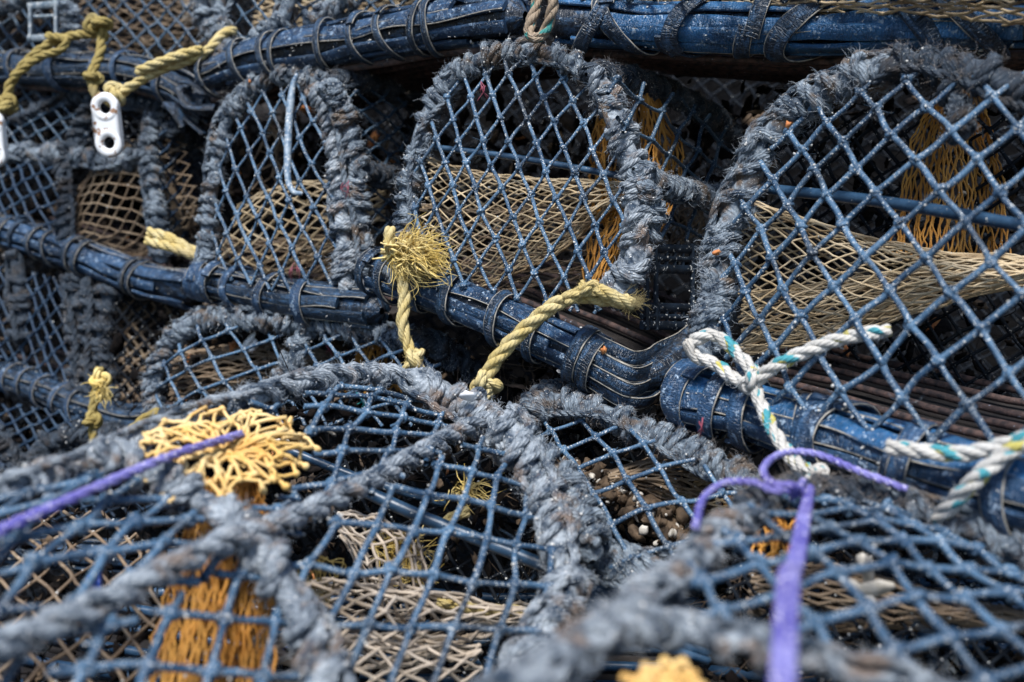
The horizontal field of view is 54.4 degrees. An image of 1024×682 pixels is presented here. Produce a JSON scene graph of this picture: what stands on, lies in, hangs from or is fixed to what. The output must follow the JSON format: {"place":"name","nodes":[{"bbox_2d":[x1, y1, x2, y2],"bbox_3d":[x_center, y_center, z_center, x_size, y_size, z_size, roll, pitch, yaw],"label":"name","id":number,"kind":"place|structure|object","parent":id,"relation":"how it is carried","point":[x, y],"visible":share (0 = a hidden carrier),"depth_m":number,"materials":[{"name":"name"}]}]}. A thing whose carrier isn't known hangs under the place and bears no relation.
{"place":"outdoors","nodes":[
{"label":"outdoors","id":0,"kind":"place"},
{"bbox_2d":[0,576,1021,681],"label":"ground","id":1,"kind":"structure","parent":0,"point":[705,676],"depth_m":3.69,"materials":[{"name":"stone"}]},
{"bbox_2d":[0,0,1023,681],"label":"netting heap","id":2,"kind":"object","parent":1,"relation":"on","point":[660,280],"visible":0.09,"depth_m":2.55,"materials":[{"name":"fabric"}]},
{"bbox_2d":[0,404,213,575],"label":"lobster pot","id":3,"kind":"object","parent":2,"relation":"on","point":[60,439],"visible":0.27,"depth_m":2.18,"materials":[{"name":"fabric"}]},
{"bbox_2d":[0,249,254,426],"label":"lobster pot","id":4,"kind":"object","parent":3,"relation":"on","point":[88,333],"visible":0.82,"depth_m":2.31,"materials":[{"name":"fabric"}]},
{"bbox_2d":[81,366,116,442],"bbox_3d":[-0.843,0.136,2.023,0.066,0.165,0.086,-9,13,-41],"label":"yellow rope","id":5,"kind":"object","parent":4,"relation":"hanging from","point":[100,381],"visible":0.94,"depth_m":2.01,"materials":[{"name":"yellow fabric"}]},
{"bbox_2d":[0,89,326,309],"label":"lobster pot","id":6,"kind":"object","parent":4,"relation":"on","point":[59,239],"visible":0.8,"depth_m":2.37,"materials":[{"name":"blue fabric"}]},
{"bbox_2d":[0,0,320,135],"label":"lobster pot","id":7,"kind":"object","parent":6,"relation":"on","point":[182,96],"visible":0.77,"depth_m":2.39,"materials":[{"name":"grey fabric"}]},
{"bbox_2d":[0,13,113,115],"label":"olive rope","id":8,"kind":"object","parent":7,"relation":"attached to","point":[96,26],"visible":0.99,"depth_m":2.19,"materials":[{"name":"beige fabric"}]},
{"bbox_2d":[0,113,8,166],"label":"plastic link","id":9,"kind":"object","parent":8,"relation":"hanging from","point":[4,155],"visible":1,"depth_m":2.15,"materials":[{"name":"white plastic"}]},
{"bbox_2d":[137,302,481,427],"bbox_3d":[-0.441,0.063,1.932,0.873,0.292,0.278,5,11,26],"label":"lobster pot","id":10,"kind":"object","parent":2,"relation":"on","point":[447,350],"visible":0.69,"depth_m":1.89,"materials":[{"name":"grey fabric"}]},
{"bbox_2d":[130,407,159,424],"bbox_3d":[-0.718,0.173,1.913,0.031,0.074,0.108,7,12,34],"label":"yellow rope","id":11,"kind":"object","parent":10,"relation":"attached to","point":[148,414],"visible":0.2,"depth_m":1.93,"materials":[{"name":"yellow fabric"}]},
{"bbox_2d":[243,333,257,352],"bbox_3d":[-0.518,0.003,1.951,0.046,0.042,0.013,4,11,24],"label":"plastic scrap","id":12,"kind":"object","parent":10,"relation":"in","point":[250,340],"visible":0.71,"depth_m":1.95,"materials":[{"name":"grey plastic"}]},
{"bbox_2d":[182,61,424,329],"bbox_3d":[-0.377,-0.314,2.066,0.664,0.521,0.562,6,12,31],"label":"lobster pot","id":13,"kind":"object","parent":10,"relation":"on","point":[315,292],"visible":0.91,"depth_m":1.88,"materials":[{"name":"grey fabric"}]},
{"bbox_2d":[143,225,195,260],"bbox_3d":[-0.694,-0.197,2.030,0.133,0.075,0.048,2,10,11],"label":"yellow rope","id":14,"kind":"object","parent":13,"relation":"on","point":[157,238],"visible":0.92,"depth_m":2.02,"materials":[{"name":"beige fabric"}]},
{"bbox_2d":[284,73,302,195],"bbox_3d":[-0.411,-0.388,1.859,0.034,0.229,0.117,-2,10,-11],"label":"hook","id":15,"kind":"object","parent":13,"relation":"hanging from","point":[290,104],"visible":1,"depth_m":1.87,"materials":[{"name":"plastic"}]},
{"bbox_2d":[288,262,299,280],"bbox_3d":[-0.397,-0.125,1.817,0.023,0.036,0.014,0,10,0],"label":"thread scrap","id":16,"kind":"object","parent":13,"relation":"on","point":[292,273],"visible":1,"depth_m":1.81,"materials":[{"name":"red fabric"}]},
{"bbox_2d":[340,180,350,198],"bbox_3d":[-0.290,-0.264,1.736,0.016,0.032,0.014,0,10,0],"label":"thread scrap","id":17,"kind":"object","parent":13,"relation":"attached to","point":[347,189],"visible":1,"depth_m":1.73,"materials":[{"name":"fabric"}]},
{"bbox_2d":[193,0,608,110],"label":"lobster pot","id":18,"kind":"object","parent":13,"relation":"on","point":[414,45],"visible":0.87,"depth_m":1.86,"materials":[{"name":"blue rubber"}]},
{"bbox_2d":[103,26,237,106],"bbox_3d":[-0.706,-0.571,2.062,0.277,0.175,0.098,-3,10,-15],"label":"yellow rope","id":19,"kind":"object","parent":18,"relation":"attached to","point":[147,71],"visible":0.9,"depth_m":2.04,"materials":[{"name":"beige fabric"}]},
{"bbox_2d":[90,92,124,157],"bbox_3d":[-0.833,-0.445,2.050,0.061,0.132,0.014,0,10,0],"label":"plastic link","id":20,"kind":"object","parent":19,"relation":"hanging from","point":[105,126],"visible":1,"depth_m":2.04,"materials":[{"name":"white plastic"}]},
{"bbox_2d":[0,0,1023,681],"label":"netting","id":21,"kind":"object","parent":2,"relation":"in","point":[570,122],"visible":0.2,"depth_m":1.81,"materials":[{"name":"fabric"}]},
{"bbox_2d":[0,356,719,681],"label":"lobster pot","id":22,"kind":"object","parent":21,"relation":"on","point":[563,515],"visible":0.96,"depth_m":1.02,"materials":[{"name":"grey fabric"}]},
{"bbox_2d":[85,571,121,607],"bbox_3d":[-0.413,0.250,1.003,0.058,0.038,0.031,4,11,21],"label":"plastic scrap","id":23,"kind":"object","parent":22,"relation":"in","point":[98,583],"visible":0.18,"depth_m":1.00,"materials":[{"name":"blue plastic"}]},
{"bbox_2d":[0,430,244,537],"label":"violet cord","id":24,"kind":"object","parent":22,"relation":"attached to","point":[18,521],"visible":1,"depth_m":0.88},
{"bbox_2d":[297,556,346,603],"bbox_3d":[-0.224,0.279,1.153,0.066,0.056,0.035,-2,10,-9],"label":"frayed yarn","id":25,"kind":"object","parent":22,"relation":"in","point":[318,592],"visible":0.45,"depth_m":1.15,"materials":[{"name":"fabric"}]},
{"bbox_2d":[352,525,443,588],"bbox_3d":[-0.144,0.278,1.271,0.118,0.102,0.082,0,10,0],"label":"frayed yarn","id":26,"kind":"object","parent":22,"relation":"in","point":[391,546],"visible":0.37,"depth_m":1.27},
{"bbox_2d":[443,506,470,520],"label":"yellow rope","id":27,"kind":"object","parent":22,"relation":"in","point":[465,512],"visible":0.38,"depth_m":1.29,"materials":[{"name":"yellow fabric"}]},
{"bbox_2d":[459,390,474,400],"bbox_3d":[-0.058,0.071,1.300,0.022,0.017,0.015,6,12,31],"label":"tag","id":28,"kind":"object","parent":22,"relation":"on","point":[466,395],"visible":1,"depth_m":1.29,"materials":[{"name":"white plastic"}]},
{"bbox_2d":[435,463,505,513],"bbox_3d":[-0.059,0.199,1.335,0.102,0.073,0.075,7,12,33],"label":"frayed yarn","id":29,"kind":"object","parent":22,"relation":"in","point":[472,492],"visible":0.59,"depth_m":1.32},
{"bbox_2d":[436,598,525,616],"bbox_3d":[-0.027,0.331,1.228,0.134,0.038,0.040,0,10,0],"label":"yellow rope","id":30,"kind":"object","parent":22,"relation":"in","point":[447,604],"visible":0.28,"depth_m":1.22,"materials":[{"name":"yellow fabric"}]},
{"bbox_2d":[513,376,762,664],"bbox_3d":[0.165,0.205,1.380,0.355,0.282,0.527,0,10,0],"label":"lobster pot","id":31,"kind":"object","parent":22,"relation":"on","point":[669,448],"visible":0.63,"depth_m":1.30,"materials":[{"name":"grey fabric"}]},
{"bbox_2d":[354,36,743,409],"bbox_3d":[0.077,-0.239,1.714,0.578,0.546,0.646,5,11,25],"label":"lobster pot","id":32,"kind":"object","parent":31,"relation":"on","point":[495,299],"visible":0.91,"depth_m":1.56,"materials":[{"name":"grey fabric"}]},
{"bbox_2d":[372,212,461,368],"bbox_3d":[-0.146,-0.070,1.541,0.142,0.260,0.169,4,11,19],"label":"yellow rope","id":33,"kind":"object","parent":32,"relation":"hanging from","point":[413,255],"visible":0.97,"depth_m":1.53,"materials":[{"name":"beige fabric"}]},
{"bbox_2d":[477,81,488,100],"bbox_3d":[-0.044,-0.376,1.497,0.014,0.030,0.015,7,12,36],"label":"thread scrap","id":34,"kind":"object","parent":32,"relation":"attached to","point":[483,88],"visible":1,"depth_m":1.49,"materials":[{"name":"red fabric"}]},
{"bbox_2d":[469,278,651,399],"bbox_3d":[0.065,0.004,1.386,0.256,0.187,0.064,1,10,6],"label":"yellow rope","id":35,"kind":"object","parent":32,"relation":"attached to","point":[594,292],"visible":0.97,"depth_m":1.38,"materials":[{"name":"beige fabric"}]},
{"bbox_2d":[600,346,606,353],"bbox_3d":[0.127,0.013,1.380,0.010,0.012,0.025,0,10,0],"label":"orange chip","id":36,"kind":"object","parent":32,"relation":"attached to","point":[603,350],"visible":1,"depth_m":1.38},
{"bbox_2d":[551,0,1023,84],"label":"lobster pot","id":37,"kind":"object","parent":32,"relation":"on","point":[777,41],"visible":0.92,"depth_m":1.43,"materials":[{"name":"blue rubber"}]},
{"bbox_2d":[523,0,558,43],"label":"brown rope","id":38,"kind":"object","parent":37,"relation":"hanging from","point":[543,33],"visible":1,"depth_m":1.48,"materials":[{"name":"fabric"}]},
{"bbox_2d":[545,440,727,574],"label":"shells","id":39,"kind":"object","parent":31,"relation":"in","point":[671,526],"visible":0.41,"depth_m":1.34},
{"bbox_2d":[471,463,1023,681],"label":"lobster pot","id":40,"kind":"object","parent":1,"relation":"on","point":[634,614],"visible":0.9,"depth_m":0.80,"materials":[{"name":"grey fabric"}]},
{"bbox_2d":[691,448,907,681],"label":"violet cord","id":41,"kind":"object","parent":40,"relation":"attached to","point":[783,662],"visible":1,"depth_m":0.79,"materials":[{"name":"purple fabric"}]},
{"bbox_2d":[660,33,1023,535],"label":"lobster pot","id":42,"kind":"object","parent":40,"relation":"on","point":[858,413],"visible":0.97,"depth_m":1.28,"materials":[{"name":"blue fabric"}]},
{"bbox_2d":[697,417,703,436],"bbox_3d":[0.237,0.109,1.246,0.009,0.025,0.013,0,10,0],"label":"thread scrap","id":43,"kind":"object","parent":42,"relation":"attached to","point":[701,425],"visible":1,"depth_m":1.24,"materials":[{"name":"red fabric"}]},
{"bbox_2d":[712,249,720,255],"bbox_3d":[0.268,-0.116,1.300,0.013,0.009,0.009,8,13,39],"label":"orange chip","id":44,"kind":"object","parent":42,"relation":"attached to","point":[716,252],"visible":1,"depth_m":1.30,"materials":[{"name":"orange plastic"}]},
{"bbox_2d":[682,323,891,478],"bbox_3d":[0.330,0.053,1.200,0.136,0.168,0.259,-5,11,-26],"label":"white rope","id":45,"kind":"object","parent":42,"relation":"attached to","point":[752,381],"visible":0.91,"depth_m":1.18,"materials":[{"name":"white fabric"}]},
{"bbox_2d":[785,121,792,128],"bbox_3d":[0.349,-0.273,1.260,0.011,0.012,0.020,0,10,0],"label":"orange chip","id":46,"kind":"object","parent":42,"relation":"attached to","point":[788,124],"visible":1,"depth_m":1.25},
{"bbox_2d":[884,430,1023,525],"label":"white rope","id":47,"kind":"object","parent":42,"relation":"attached to","point":[998,453],"visible":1,"depth_m":0.96,"materials":[{"name":"white fabric"}]},
{"bbox_2d":[849,552,895,612],"bbox_3d":[0.351,0.234,0.980,0.033,0.060,0.046,-3,10,-16],"label":"shell","id":48,"kind":"object","parent":40,"relation":"in","point":[879,587],"visible":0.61,"depth_m":0.97}
]}

